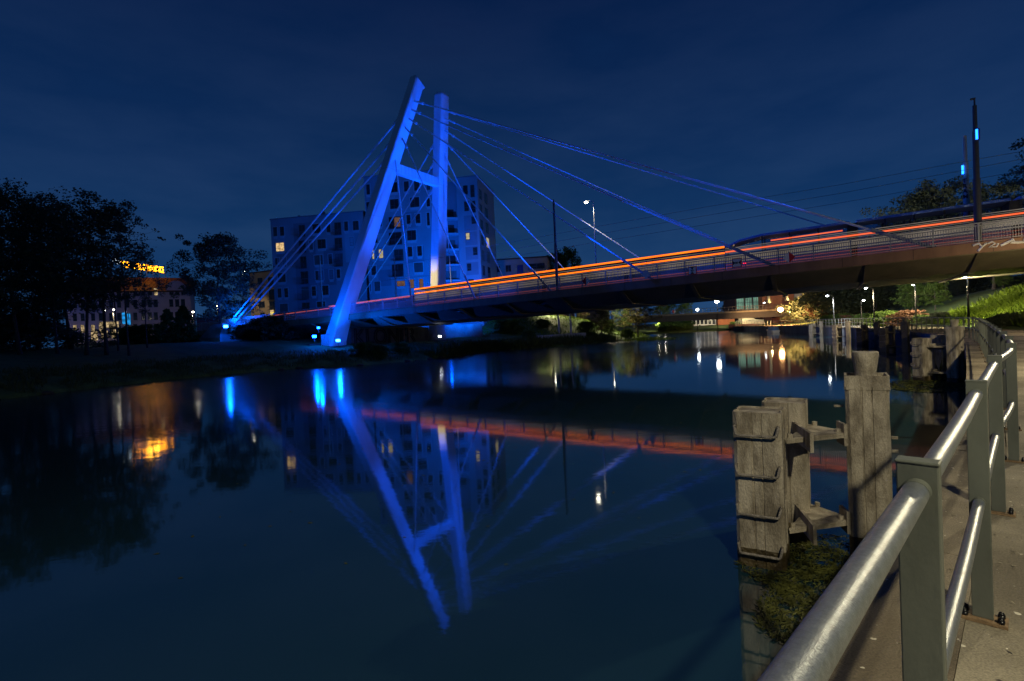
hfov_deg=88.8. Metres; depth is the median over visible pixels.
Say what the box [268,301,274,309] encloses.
window
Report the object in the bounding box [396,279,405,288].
window
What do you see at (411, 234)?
window
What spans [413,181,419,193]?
window
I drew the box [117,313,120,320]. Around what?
window
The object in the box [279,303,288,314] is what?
window
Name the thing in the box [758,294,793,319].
brick building
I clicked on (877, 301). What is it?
deciduous tree
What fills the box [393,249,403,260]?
window
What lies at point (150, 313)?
window
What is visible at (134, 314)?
window
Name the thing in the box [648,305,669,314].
deciduous tree
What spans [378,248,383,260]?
window
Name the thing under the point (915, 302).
street lamp
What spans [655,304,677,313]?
deciduous tree
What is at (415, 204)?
window
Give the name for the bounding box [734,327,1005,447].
quay wall
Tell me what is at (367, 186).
window
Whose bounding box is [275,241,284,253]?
window
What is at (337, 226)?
window
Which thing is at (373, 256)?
window
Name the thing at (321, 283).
catenary mast
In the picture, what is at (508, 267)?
window
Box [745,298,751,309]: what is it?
window
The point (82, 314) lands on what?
window
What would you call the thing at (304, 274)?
window
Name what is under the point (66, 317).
deciduous tree
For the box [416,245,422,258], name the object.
window
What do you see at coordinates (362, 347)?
bush
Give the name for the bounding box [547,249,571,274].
deciduous tree
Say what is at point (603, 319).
riverside tree
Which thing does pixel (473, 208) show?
window
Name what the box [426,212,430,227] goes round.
window
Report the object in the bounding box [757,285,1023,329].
bank ground
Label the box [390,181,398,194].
window
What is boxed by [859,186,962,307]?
deciduous tree
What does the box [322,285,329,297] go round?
window
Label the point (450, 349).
reeds
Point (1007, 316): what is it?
bush
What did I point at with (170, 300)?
window
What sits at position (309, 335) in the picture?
bush
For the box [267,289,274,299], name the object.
window
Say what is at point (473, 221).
window
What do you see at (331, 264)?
window
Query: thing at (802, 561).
water weed
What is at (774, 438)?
mooring dolphin
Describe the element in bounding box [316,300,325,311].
window
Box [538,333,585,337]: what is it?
stone slab
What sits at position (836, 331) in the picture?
mooring dolphin
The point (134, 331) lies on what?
bush
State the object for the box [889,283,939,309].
deciduous tree
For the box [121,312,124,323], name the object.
window
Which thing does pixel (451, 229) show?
window
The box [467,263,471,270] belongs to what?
window
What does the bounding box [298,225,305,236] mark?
window
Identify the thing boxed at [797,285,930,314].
bush
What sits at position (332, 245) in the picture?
apartment building
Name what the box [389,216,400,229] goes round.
window
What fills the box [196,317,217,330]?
bush
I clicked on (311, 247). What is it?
window
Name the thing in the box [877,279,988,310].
bush
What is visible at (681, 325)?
bush
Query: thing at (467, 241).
apartment building
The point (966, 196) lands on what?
catenary mast
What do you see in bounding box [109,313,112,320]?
window
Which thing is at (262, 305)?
window
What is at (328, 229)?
window
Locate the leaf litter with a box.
[947,349,1023,680]
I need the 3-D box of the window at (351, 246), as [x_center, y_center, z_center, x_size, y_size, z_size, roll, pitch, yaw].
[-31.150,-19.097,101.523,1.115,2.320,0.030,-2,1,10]
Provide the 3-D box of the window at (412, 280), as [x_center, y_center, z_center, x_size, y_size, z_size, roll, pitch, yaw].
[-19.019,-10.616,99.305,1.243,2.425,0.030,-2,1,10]
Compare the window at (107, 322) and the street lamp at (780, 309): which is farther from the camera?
the window at (107, 322)
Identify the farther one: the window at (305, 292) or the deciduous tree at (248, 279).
the window at (305, 292)
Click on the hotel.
(135, 317)
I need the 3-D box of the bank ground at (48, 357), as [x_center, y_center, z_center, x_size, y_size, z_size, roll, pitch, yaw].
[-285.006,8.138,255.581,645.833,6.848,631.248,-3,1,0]
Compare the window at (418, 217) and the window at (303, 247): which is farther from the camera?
the window at (303, 247)
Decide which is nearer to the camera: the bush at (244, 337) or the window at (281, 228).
the bush at (244, 337)
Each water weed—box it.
[735,533,851,602]
[750,565,839,643]
[890,378,964,392]
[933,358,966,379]
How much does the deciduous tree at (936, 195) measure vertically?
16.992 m
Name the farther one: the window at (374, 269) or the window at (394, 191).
the window at (374, 269)
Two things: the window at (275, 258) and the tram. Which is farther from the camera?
the window at (275, 258)
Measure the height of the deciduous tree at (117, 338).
15.006 m
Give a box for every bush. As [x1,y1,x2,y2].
[0,311,120,352]
[98,324,164,344]
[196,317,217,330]
[228,324,259,340]
[237,316,279,339]
[253,314,304,340]
[280,317,324,339]
[349,341,373,357]
[364,344,395,359]
[494,318,524,333]
[532,318,552,328]
[575,320,599,332]
[586,331,599,338]
[594,320,623,331]
[620,328,636,337]
[649,321,680,330]
[667,321,687,330]
[681,321,700,329]
[774,291,867,321]
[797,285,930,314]
[816,315,832,324]
[827,313,849,325]
[839,314,856,324]
[847,313,871,324]
[848,287,956,313]
[862,310,895,326]
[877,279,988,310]
[884,309,928,326]
[909,314,929,325]
[917,311,949,323]
[943,277,998,294]
[969,274,1023,291]
[983,316,1005,327]
[988,312,1023,326]
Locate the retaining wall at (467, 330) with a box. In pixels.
[445,324,482,337]
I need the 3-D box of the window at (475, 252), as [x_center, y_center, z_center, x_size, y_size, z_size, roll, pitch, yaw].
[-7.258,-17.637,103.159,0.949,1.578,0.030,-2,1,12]
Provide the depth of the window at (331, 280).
102.47 m
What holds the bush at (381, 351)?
on the bank ground at (48, 357)
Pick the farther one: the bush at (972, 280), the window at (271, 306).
the window at (271, 306)
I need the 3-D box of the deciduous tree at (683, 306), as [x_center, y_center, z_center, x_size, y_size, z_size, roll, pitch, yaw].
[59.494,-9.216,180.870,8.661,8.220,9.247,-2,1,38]
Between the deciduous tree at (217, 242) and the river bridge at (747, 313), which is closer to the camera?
the deciduous tree at (217, 242)
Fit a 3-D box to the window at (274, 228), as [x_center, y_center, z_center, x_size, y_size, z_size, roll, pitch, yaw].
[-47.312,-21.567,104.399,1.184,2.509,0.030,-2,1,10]
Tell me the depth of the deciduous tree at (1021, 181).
45.78 m
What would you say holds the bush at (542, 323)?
on the bank ground at (48, 357)
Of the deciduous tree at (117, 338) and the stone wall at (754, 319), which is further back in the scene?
the stone wall at (754, 319)
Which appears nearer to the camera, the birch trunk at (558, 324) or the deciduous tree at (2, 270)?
the deciduous tree at (2, 270)
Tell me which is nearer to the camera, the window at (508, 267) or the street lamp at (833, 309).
the street lamp at (833, 309)
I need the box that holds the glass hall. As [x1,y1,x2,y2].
[723,297,758,321]
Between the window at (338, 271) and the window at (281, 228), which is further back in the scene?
the window at (281, 228)
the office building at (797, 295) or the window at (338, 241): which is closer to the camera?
the window at (338, 241)
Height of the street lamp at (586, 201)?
11.197 m
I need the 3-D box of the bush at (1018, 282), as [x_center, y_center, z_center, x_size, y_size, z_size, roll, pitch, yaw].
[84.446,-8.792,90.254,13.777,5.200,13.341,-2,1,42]
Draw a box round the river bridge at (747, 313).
[621,304,832,324]
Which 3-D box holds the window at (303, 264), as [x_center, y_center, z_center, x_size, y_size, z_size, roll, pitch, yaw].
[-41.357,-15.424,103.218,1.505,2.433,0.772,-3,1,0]
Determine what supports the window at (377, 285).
in the apartment building at (467, 241)
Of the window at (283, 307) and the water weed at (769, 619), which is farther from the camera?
the window at (283, 307)
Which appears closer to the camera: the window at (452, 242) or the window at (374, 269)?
the window at (374, 269)
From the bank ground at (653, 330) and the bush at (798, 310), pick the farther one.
the bank ground at (653, 330)
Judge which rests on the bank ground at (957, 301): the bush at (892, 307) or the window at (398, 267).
the bush at (892, 307)
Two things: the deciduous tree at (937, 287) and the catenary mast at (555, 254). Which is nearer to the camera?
the catenary mast at (555, 254)
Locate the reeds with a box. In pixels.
[427,331,618,357]
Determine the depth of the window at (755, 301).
189.08 m
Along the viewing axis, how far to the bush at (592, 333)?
91.24 m
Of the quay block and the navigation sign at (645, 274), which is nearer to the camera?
the navigation sign at (645, 274)
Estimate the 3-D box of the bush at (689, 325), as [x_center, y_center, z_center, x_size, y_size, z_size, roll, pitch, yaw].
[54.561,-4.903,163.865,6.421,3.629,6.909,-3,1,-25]
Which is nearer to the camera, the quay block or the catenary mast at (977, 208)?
the catenary mast at (977, 208)
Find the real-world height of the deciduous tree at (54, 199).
17.503 m
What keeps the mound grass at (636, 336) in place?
on the bank ground at (48, 357)
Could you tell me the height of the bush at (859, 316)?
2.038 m
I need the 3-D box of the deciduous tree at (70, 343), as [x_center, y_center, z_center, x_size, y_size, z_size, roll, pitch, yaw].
[-50.370,-7.434,57.721,9.763,16.962,10.383,-2,1,16]
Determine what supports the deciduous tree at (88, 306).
on the bank ground at (48, 357)
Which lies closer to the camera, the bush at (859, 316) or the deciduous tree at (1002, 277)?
the deciduous tree at (1002, 277)
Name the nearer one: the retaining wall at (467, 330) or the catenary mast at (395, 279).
the catenary mast at (395, 279)
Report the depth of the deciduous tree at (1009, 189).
65.38 m
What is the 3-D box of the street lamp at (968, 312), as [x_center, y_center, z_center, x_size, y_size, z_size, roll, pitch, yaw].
[37.355,-3.193,42.980,0.495,4.290,0.273,-3,1,0]
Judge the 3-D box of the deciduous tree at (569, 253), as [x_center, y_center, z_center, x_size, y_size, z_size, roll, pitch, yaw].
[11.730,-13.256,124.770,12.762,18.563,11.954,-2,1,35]
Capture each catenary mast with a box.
[297,255,322,306]
[394,257,396,296]
[553,200,557,288]
[961,135,970,225]
[970,97,982,242]
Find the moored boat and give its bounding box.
[767,327,779,332]
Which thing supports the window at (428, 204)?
in the apartment building at (467, 241)
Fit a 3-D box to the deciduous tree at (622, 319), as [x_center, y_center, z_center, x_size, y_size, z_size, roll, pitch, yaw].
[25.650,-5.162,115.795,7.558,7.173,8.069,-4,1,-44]
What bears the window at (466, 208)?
in the apartment building at (467, 241)
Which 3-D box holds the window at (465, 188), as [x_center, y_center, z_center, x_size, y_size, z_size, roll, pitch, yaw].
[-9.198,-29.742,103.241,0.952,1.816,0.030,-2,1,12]
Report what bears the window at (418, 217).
in the apartment building at (467, 241)
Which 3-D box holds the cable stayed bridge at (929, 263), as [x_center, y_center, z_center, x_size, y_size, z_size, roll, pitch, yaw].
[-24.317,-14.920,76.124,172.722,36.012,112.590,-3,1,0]
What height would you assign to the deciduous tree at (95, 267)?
15.045 m
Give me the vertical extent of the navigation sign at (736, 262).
0.720 m
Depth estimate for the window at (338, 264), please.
102.02 m
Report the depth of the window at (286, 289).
104.30 m
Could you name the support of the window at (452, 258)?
in the apartment building at (467, 241)
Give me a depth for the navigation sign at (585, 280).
48.19 m
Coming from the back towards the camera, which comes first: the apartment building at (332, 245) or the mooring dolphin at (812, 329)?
the apartment building at (332, 245)
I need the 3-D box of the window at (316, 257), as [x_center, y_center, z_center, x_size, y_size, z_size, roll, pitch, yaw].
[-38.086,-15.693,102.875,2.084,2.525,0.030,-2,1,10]
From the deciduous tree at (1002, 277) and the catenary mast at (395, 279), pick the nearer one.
the deciduous tree at (1002, 277)
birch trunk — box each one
[557,315,559,333]
[569,313,571,332]
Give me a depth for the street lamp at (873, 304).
57.92 m
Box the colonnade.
[693,320,715,325]
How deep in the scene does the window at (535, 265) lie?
116.00 m
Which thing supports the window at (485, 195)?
in the apartment building at (467, 241)
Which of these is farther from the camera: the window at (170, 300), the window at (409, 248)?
the window at (170, 300)
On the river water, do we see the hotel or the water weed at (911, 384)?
the water weed at (911, 384)
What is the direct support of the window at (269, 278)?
in the apartment building at (267, 305)
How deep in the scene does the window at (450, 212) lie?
103.71 m
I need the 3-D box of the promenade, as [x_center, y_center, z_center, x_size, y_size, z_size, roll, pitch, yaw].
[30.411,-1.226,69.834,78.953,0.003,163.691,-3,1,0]
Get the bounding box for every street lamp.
[583,200,596,270]
[778,307,782,324]
[826,295,834,324]
[861,299,865,324]
[864,287,874,320]
[911,284,916,325]
[963,277,969,325]
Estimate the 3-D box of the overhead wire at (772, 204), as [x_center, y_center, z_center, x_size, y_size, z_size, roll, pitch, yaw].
[17.470,-11.989,50.885,49.770,1.580,0.031,-2,1,31]
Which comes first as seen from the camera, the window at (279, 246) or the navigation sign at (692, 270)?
the navigation sign at (692, 270)
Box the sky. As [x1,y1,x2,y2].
[0,0,1023,347]
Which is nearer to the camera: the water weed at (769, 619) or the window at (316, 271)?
the water weed at (769, 619)
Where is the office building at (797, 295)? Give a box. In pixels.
[794,293,809,299]
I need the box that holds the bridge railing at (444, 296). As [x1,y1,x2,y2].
[193,217,1023,330]
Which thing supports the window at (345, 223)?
in the apartment building at (332, 245)
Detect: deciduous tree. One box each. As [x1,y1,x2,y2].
[0,177,61,354]
[0,188,45,350]
[0,231,92,349]
[1,202,92,353]
[2,186,90,349]
[3,193,109,348]
[21,187,138,354]
[31,242,90,348]
[50,204,165,354]
[80,216,140,350]
[84,199,159,355]
[124,251,169,347]
[156,231,274,323]
[214,274,270,324]
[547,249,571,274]
[550,245,592,316]
[606,307,641,328]
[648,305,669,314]
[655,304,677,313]
[671,303,694,313]
[802,302,828,318]
[848,285,895,311]
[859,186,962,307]
[883,174,991,298]
[883,285,918,303]
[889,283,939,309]
[909,281,951,309]
[932,178,1023,289]
[948,279,978,294]
[991,138,1023,214]
[992,275,1019,287]
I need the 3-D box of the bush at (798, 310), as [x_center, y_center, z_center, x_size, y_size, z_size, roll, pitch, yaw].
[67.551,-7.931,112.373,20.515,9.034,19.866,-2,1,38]
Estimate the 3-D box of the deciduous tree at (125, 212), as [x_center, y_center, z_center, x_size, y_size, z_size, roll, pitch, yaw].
[-38.843,-6.223,52.149,6.083,15.690,5.554,-2,1,37]
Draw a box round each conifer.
[150,308,181,342]
[166,305,199,342]
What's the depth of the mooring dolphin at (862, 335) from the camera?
49.56 m
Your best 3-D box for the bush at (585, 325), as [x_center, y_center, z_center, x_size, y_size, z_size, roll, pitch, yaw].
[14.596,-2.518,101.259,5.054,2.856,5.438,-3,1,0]
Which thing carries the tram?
on the cable stayed bridge at (929, 263)
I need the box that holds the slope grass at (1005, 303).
[928,283,1023,326]
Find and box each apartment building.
[248,270,274,319]
[270,210,369,315]
[363,169,497,327]
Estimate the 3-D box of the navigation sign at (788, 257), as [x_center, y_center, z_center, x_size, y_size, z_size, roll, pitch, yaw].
[20.974,-6.294,39.544,0.880,0.880,0.037,-2,1,31]
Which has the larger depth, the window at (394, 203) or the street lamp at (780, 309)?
the street lamp at (780, 309)
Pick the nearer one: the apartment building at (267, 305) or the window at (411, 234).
the window at (411, 234)
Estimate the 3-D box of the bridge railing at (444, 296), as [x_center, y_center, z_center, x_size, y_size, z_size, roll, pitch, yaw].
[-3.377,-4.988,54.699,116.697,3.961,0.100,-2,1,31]
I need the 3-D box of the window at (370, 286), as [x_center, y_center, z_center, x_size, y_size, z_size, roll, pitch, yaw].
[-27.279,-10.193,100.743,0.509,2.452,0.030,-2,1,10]
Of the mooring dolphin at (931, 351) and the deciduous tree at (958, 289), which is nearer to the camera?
the mooring dolphin at (931, 351)
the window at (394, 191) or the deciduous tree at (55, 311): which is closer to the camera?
the deciduous tree at (55, 311)
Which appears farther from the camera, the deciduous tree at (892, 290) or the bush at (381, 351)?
the deciduous tree at (892, 290)
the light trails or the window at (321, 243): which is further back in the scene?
the window at (321, 243)
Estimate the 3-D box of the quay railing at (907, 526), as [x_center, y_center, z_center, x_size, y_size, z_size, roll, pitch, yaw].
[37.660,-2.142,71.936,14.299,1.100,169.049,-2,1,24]
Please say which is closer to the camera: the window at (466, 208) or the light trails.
the light trails
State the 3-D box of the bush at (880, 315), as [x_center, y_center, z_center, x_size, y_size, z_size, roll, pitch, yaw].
[42.512,-2.447,60.170,4.051,2.198,4.359,-2,1,42]
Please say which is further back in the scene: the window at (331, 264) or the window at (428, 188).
the window at (331, 264)
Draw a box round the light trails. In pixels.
[414,246,728,305]
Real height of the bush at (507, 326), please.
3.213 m
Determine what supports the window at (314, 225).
in the apartment building at (332, 245)
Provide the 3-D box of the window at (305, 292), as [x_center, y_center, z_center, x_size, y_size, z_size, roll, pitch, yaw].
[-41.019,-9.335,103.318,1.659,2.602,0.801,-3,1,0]
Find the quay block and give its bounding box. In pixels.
[728,320,756,329]
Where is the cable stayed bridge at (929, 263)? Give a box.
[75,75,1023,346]
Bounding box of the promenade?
[742,324,1023,680]
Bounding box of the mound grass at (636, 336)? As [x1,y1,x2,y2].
[482,315,676,341]
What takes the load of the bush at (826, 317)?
on the promenade
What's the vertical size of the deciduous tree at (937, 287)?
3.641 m
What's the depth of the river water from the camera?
8.22 m
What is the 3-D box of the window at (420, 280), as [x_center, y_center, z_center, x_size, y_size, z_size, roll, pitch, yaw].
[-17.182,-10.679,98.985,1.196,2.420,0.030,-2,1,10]
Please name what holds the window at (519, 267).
in the terrace house at (511, 266)
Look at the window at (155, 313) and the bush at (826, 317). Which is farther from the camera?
the window at (155, 313)
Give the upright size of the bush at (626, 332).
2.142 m
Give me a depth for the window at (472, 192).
102.95 m
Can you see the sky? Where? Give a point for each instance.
(213, 117)
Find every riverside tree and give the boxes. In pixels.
[574,312,588,320]
[588,311,616,331]
[610,307,662,336]
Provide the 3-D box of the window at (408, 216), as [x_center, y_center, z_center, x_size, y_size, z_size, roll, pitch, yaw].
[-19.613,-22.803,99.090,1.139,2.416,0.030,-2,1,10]
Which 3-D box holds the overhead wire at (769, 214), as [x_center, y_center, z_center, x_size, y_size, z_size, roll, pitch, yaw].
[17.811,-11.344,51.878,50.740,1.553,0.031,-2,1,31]
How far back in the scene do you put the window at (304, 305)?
103.60 m
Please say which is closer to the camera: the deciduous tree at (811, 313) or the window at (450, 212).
the window at (450, 212)
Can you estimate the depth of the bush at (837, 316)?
83.89 m
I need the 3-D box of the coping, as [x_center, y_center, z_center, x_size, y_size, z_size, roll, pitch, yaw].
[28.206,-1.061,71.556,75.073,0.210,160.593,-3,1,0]
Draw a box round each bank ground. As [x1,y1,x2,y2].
[0,315,649,398]
[615,320,771,333]
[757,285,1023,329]
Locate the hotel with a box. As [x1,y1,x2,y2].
[66,277,195,343]
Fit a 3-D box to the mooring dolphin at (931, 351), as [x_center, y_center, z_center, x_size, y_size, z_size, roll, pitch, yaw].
[17.431,0.998,21.026,1.463,3.670,1.738,-3,1,-15]
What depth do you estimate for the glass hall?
189.65 m
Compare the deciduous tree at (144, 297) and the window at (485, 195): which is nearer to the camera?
the deciduous tree at (144, 297)
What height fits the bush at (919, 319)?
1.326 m
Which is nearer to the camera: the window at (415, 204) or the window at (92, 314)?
the window at (415, 204)
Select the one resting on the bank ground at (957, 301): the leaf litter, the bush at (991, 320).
the bush at (991, 320)
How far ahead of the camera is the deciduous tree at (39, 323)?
55.76 m
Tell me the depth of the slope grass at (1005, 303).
50.09 m
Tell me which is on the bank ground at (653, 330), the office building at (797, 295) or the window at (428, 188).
the office building at (797, 295)
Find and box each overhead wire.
[482,159,1020,254]
[486,151,1022,246]
[486,170,1023,260]
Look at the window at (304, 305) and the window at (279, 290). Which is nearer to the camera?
the window at (304, 305)
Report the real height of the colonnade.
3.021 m
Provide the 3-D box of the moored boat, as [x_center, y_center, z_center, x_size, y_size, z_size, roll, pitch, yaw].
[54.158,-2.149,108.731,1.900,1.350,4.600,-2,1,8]
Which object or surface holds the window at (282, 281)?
in the apartment building at (332, 245)
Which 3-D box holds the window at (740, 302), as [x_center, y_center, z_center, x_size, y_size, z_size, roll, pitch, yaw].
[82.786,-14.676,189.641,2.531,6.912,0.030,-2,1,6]
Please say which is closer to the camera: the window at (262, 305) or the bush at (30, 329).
the bush at (30, 329)
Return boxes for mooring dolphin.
[732,351,898,571]
[809,321,822,335]
[832,321,850,339]
[856,321,879,344]
[878,318,909,351]
[910,319,964,382]
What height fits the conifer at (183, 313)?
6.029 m
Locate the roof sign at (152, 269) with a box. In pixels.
[123,261,165,276]
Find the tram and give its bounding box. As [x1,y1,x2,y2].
[725,196,1023,270]
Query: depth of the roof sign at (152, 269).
138.05 m
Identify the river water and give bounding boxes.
[0,330,1005,680]
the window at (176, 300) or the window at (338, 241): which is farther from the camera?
the window at (176, 300)
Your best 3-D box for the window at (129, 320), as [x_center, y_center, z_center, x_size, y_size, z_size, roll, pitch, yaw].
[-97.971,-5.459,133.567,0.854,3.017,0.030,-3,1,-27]
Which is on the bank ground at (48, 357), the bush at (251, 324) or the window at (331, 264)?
the bush at (251, 324)
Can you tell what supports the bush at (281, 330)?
on the bank ground at (48, 357)
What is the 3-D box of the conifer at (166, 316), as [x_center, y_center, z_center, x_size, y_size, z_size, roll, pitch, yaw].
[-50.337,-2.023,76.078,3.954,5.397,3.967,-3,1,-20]
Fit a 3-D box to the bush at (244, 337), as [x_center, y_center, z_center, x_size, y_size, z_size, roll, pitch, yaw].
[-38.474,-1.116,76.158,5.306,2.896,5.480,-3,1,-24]
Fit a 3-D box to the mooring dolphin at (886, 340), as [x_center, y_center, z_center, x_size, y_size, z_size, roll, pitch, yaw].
[28.646,0.166,38.908,1.462,3.670,1.886,-3,1,-34]
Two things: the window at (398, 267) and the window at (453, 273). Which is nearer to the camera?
the window at (398, 267)
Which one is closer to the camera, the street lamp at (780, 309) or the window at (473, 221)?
the window at (473, 221)
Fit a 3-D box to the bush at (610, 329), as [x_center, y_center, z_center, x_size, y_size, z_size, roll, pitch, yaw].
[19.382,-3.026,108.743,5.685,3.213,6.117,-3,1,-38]
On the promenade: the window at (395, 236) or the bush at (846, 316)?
the bush at (846, 316)
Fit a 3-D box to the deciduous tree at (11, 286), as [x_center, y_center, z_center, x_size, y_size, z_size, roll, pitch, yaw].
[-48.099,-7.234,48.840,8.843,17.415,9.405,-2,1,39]
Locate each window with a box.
[80,313,84,320]
[91,313,94,320]
[99,313,102,320]
[99,321,118,327]
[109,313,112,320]
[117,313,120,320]
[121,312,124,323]
[127,313,130,324]
[133,313,137,319]
[148,312,151,319]
[154,312,157,319]
[169,299,173,306]
[175,299,178,306]
[259,301,264,307]
[266,277,273,286]
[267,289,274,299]
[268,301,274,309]
[272,226,277,238]
[274,257,279,268]
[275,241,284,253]
[277,272,286,284]
[277,287,281,299]
[279,226,284,238]
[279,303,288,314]
[283,287,288,299]
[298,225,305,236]
[299,240,305,253]
[299,256,306,268]
[300,271,308,283]
[301,287,308,299]
[302,302,309,312]
[308,240,313,251]
[311,223,321,235]
[311,285,316,298]
[313,254,323,266]
[314,270,323,282]
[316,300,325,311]
[317,238,326,250]
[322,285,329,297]
[325,222,330,234]
[328,253,332,266]
[328,269,333,281]
[333,222,341,235]
[334,238,342,250]
[334,254,342,266]
[336,268,340,280]
[343,220,348,233]
[349,236,354,247]
[352,220,359,232]
[365,183,370,196]
[369,281,371,293]
[370,265,376,277]
[371,249,374,261]
[374,281,380,293]
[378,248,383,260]
[389,198,399,211]
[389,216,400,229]
[389,232,401,245]
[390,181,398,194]
[391,264,403,276]
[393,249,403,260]
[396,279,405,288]
[403,180,409,193]
[405,214,411,226]
[406,229,416,242]
[407,246,412,258]
[409,196,419,209]
[410,278,414,290]
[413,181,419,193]
[413,261,423,274]
[414,213,420,225]
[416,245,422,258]
[418,278,423,290]
[426,185,430,192]
[426,197,430,208]
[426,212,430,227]
[446,240,454,247]
[446,256,455,263]
[446,271,456,279]
[447,209,453,216]
[448,225,454,232]
[463,185,467,194]
[464,201,468,210]
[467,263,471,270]
[470,185,474,196]
[471,201,475,212]
[471,216,475,223]
[473,247,477,254]
[484,192,486,204]
[505,265,510,271]
[517,264,523,272]
[528,263,544,269]
[736,298,743,309]
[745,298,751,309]
[753,297,757,309]
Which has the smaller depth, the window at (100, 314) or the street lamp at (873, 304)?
the street lamp at (873, 304)
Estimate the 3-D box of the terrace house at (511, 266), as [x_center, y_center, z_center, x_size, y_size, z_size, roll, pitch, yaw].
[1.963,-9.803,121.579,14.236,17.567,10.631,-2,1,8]
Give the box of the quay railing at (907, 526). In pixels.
[735,317,1023,680]
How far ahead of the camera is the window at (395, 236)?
99.59 m
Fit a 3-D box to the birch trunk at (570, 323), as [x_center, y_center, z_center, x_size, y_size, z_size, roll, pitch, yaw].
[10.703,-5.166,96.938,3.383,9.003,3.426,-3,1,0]
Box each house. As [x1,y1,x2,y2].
[496,256,550,284]
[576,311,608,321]
[716,319,734,324]
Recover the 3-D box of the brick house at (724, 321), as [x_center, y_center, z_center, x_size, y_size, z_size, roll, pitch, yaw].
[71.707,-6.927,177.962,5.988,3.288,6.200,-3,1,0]
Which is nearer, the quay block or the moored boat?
the moored boat
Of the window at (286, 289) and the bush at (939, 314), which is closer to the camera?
the bush at (939, 314)
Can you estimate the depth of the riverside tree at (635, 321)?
107.09 m
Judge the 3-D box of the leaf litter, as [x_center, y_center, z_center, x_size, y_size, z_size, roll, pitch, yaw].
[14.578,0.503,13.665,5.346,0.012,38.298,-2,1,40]
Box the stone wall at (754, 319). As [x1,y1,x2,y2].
[738,318,763,323]
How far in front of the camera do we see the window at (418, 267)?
98.98 m
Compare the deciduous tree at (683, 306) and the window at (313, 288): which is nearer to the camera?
the window at (313, 288)
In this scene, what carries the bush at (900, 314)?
on the promenade
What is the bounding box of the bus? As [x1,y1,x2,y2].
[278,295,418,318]
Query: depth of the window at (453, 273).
103.86 m
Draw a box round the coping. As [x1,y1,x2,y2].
[733,325,1005,680]
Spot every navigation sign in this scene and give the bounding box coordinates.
[582,277,589,284]
[641,270,650,278]
[688,266,696,274]
[732,258,741,267]
[783,252,794,262]
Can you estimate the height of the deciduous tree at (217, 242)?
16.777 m
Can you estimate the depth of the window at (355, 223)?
101.28 m
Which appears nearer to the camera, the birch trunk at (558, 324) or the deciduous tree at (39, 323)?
the deciduous tree at (39, 323)
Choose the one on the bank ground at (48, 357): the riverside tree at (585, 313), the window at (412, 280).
the riverside tree at (585, 313)
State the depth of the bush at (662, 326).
159.47 m
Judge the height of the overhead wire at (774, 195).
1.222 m
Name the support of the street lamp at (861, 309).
on the promenade
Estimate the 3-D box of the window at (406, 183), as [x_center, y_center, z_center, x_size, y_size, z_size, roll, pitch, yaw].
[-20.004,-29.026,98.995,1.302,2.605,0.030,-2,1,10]

